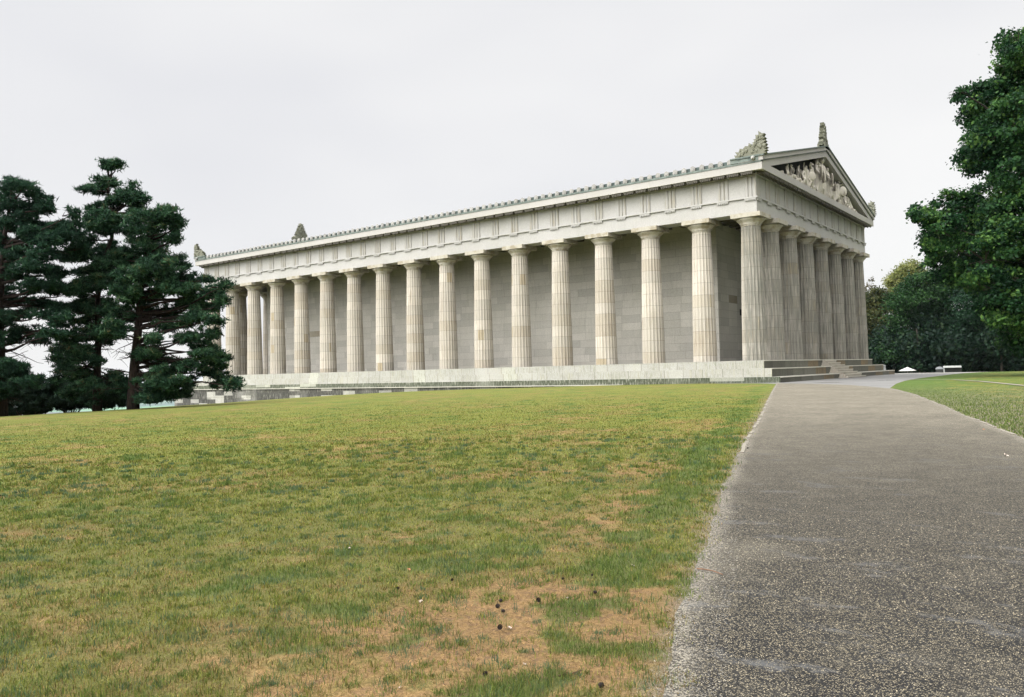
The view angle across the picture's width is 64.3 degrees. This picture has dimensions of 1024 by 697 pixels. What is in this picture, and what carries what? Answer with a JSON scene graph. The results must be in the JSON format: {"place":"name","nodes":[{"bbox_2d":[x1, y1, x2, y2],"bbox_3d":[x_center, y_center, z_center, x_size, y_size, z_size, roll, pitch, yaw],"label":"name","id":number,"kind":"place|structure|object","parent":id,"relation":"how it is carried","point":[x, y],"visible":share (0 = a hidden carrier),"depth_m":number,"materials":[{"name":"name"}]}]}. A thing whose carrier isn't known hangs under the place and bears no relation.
{"place":"outdoors","nodes":[
{"label":"outdoors","id":0,"kind":"place"},
{"bbox_2d":[0,371,1023,696],"bbox_3d":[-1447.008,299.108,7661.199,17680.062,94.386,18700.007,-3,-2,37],"label":"lawn","id":1,"kind":"structure","parent":0,"point":[586,393],"depth_m":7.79,"materials":[{"name":"green plant"}]},
{"bbox_2d":[7,374,74,415],"bbox_3d":[-32.627,3.216,55.050,5.797,3.303,4.182,-2,-2,15],"label":"shrub","id":2,"kind":"object","parent":1,"relation":"on","point":[45,399],"visible":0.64,"depth_m":54.39,"materials":[{"name":"green plant"}]},
{"bbox_2d":[0,174,94,416],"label":"pine tree","id":3,"kind":"object","parent":1,"relation":"on","point":[21,253],"visible":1,"depth_m":46.24,"materials":[{"name":"green plant"}]},
{"bbox_2d":[56,379,91,412],"bbox_3d":[-31.065,3.248,58.030,5.217,3.357,3.794,-2,-2,28],"label":"shrub","id":4,"kind":"object","parent":1,"relation":"on","point":[66,409],"visible":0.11,"depth_m":57.25,"materials":[{"name":"green plant"}]},
{"bbox_2d":[42,156,152,410],"bbox_3d":[-25.337,-3.441,49.799,6.073,16.289,7.287,-1,-2,-28],"label":"pine tree","id":5,"kind":"object","parent":1,"relation":"on","point":[88,307],"visible":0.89,"depth_m":48.55,"materials":[{"name":"green plant"}]},
{"bbox_2d":[101,374,126,410],"bbox_3d":[-27.667,3.122,55.907,2.890,3.091,3.555,-2,-2,9],"label":"shrub","id":6,"kind":"object","parent":1,"relation":"on","point":[114,401],"visible":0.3,"depth_m":55.48,"materials":[{"name":"green plant"}]},
{"bbox_2d":[86,203,246,409],"bbox_3d":[-20.303,-1.996,48.191,9.018,12.868,6.963,-1,-2,-16],"label":"pine tree","id":7,"kind":"object","parent":1,"relation":"on","point":[162,379],"visible":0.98,"depth_m":47.09,"materials":[{"name":"green plant"}]},
{"bbox_2d":[174,122,894,405],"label":"temple","id":8,"kind":"structure","parent":1,"relation":"on","point":[745,265],"depth_m":67.93,"materials":[{"name":"stone"}]},
{"bbox_2d":[740,383,777,452],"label":"kerb","id":9,"kind":"structure","parent":1,"relation":"on","point":[743,447],"depth_m":19.35,"materials":[{"name":"stone"}]},
{"bbox_2d":[865,277,876,291],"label":"broadleaf tree","id":10,"kind":"object","parent":1,"relation":"on","point":[869,286],"visible":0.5,"depth_m":188.50,"materials":[{"name":"green plant"}]},
{"bbox_2d":[865,285,892,344],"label":"broadleaf tree","id":11,"kind":"object","parent":1,"relation":"on","point":[873,303],"visible":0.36,"depth_m":176.45,"materials":[{"name":"green plant"}]},
{"bbox_2d":[880,259,929,312],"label":"broadleaf tree","id":12,"kind":"object","parent":1,"relation":"on","point":[893,278],"visible":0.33,"depth_m":198.56,"materials":[{"name":"green plant"}]},
{"bbox_2d":[873,268,961,371],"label":"broadleaf tree","id":13,"kind":"object","parent":1,"relation":"on","point":[921,291],"visible":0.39,"depth_m":163.22,"materials":[{"name":"green plant"}]},
{"bbox_2d":[867,306,1023,372],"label":"woodland","id":14,"kind":"object","parent":1,"relation":"on","point":[952,348],"depth_m":158.44,"materials":[{"name":"green plant"}]},
{"bbox_2d":[943,365,961,372],"bbox_3d":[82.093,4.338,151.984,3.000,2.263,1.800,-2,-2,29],"label":"bench","id":15,"kind":"object","parent":1,"relation":"on","point":[952,368],"visible":0.57,"depth_m":151.83,"materials":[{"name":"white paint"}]},
{"bbox_2d":[890,388,1023,438],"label":"kerb","id":16,"kind":"structure","parent":1,"relation":"on","point":[989,424],"depth_m":19.55,"materials":[{"name":"stone"}]},
{"bbox_2d":[905,26,1023,357],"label":"maple tree","id":17,"kind":"object","parent":1,"relation":"on","point":[960,229],"visible":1,"depth_m":53.06,"materials":[{"name":"green plant"}]},
{"bbox_2d":[942,285,1011,371],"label":"broadleaf tree","id":18,"kind":"object","parent":1,"relation":"on","point":[974,320],"visible":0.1,"depth_m":156.90,"materials":[{"name":"green plant"}]},
{"bbox_2d":[0,0,1023,382],"label":"sky","id":19,"kind":"structure","parent":0,"point":[259,120],"materials":[{"name":"white"}]},
{"bbox_2d":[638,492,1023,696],"bbox_3d":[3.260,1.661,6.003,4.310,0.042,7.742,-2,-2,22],"label":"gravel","id":20,"kind":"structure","parent":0,"point":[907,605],"depth_m":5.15,"materials":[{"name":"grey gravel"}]},
{"bbox_2d":[663,383,1023,696],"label":"path","id":21,"kind":"structure","parent":0,"point":[816,450],"depth_m":6.66,"materials":[{"name":"grey asphalt"}]},
{"bbox_2d":[764,372,973,387],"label":"pavement","id":22,"kind":"structure","parent":0,"point":[886,381],"depth_m":54.16,"materials":[{"name":"grey concrete"}]},
{"bbox_2d":[899,367,915,372],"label":"parasol","id":23,"kind":"object","parent":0,"point":[907,369],"visible":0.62,"depth_m":149.24,"materials":[{"name":"white fabric"}]},
{"bbox_2d":[936,367,943,372],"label":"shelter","id":24,"kind":"object","parent":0,"point":[939,369],"visible":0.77,"depth_m":153.91,"materials":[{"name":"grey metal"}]},
{"bbox_2d":[916,379,1023,385],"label":"footpath","id":25,"kind":"structure","parent":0,"point":[969,380],"depth_m":44.90,"materials":[{"name":"grey concrete"}]}
]}

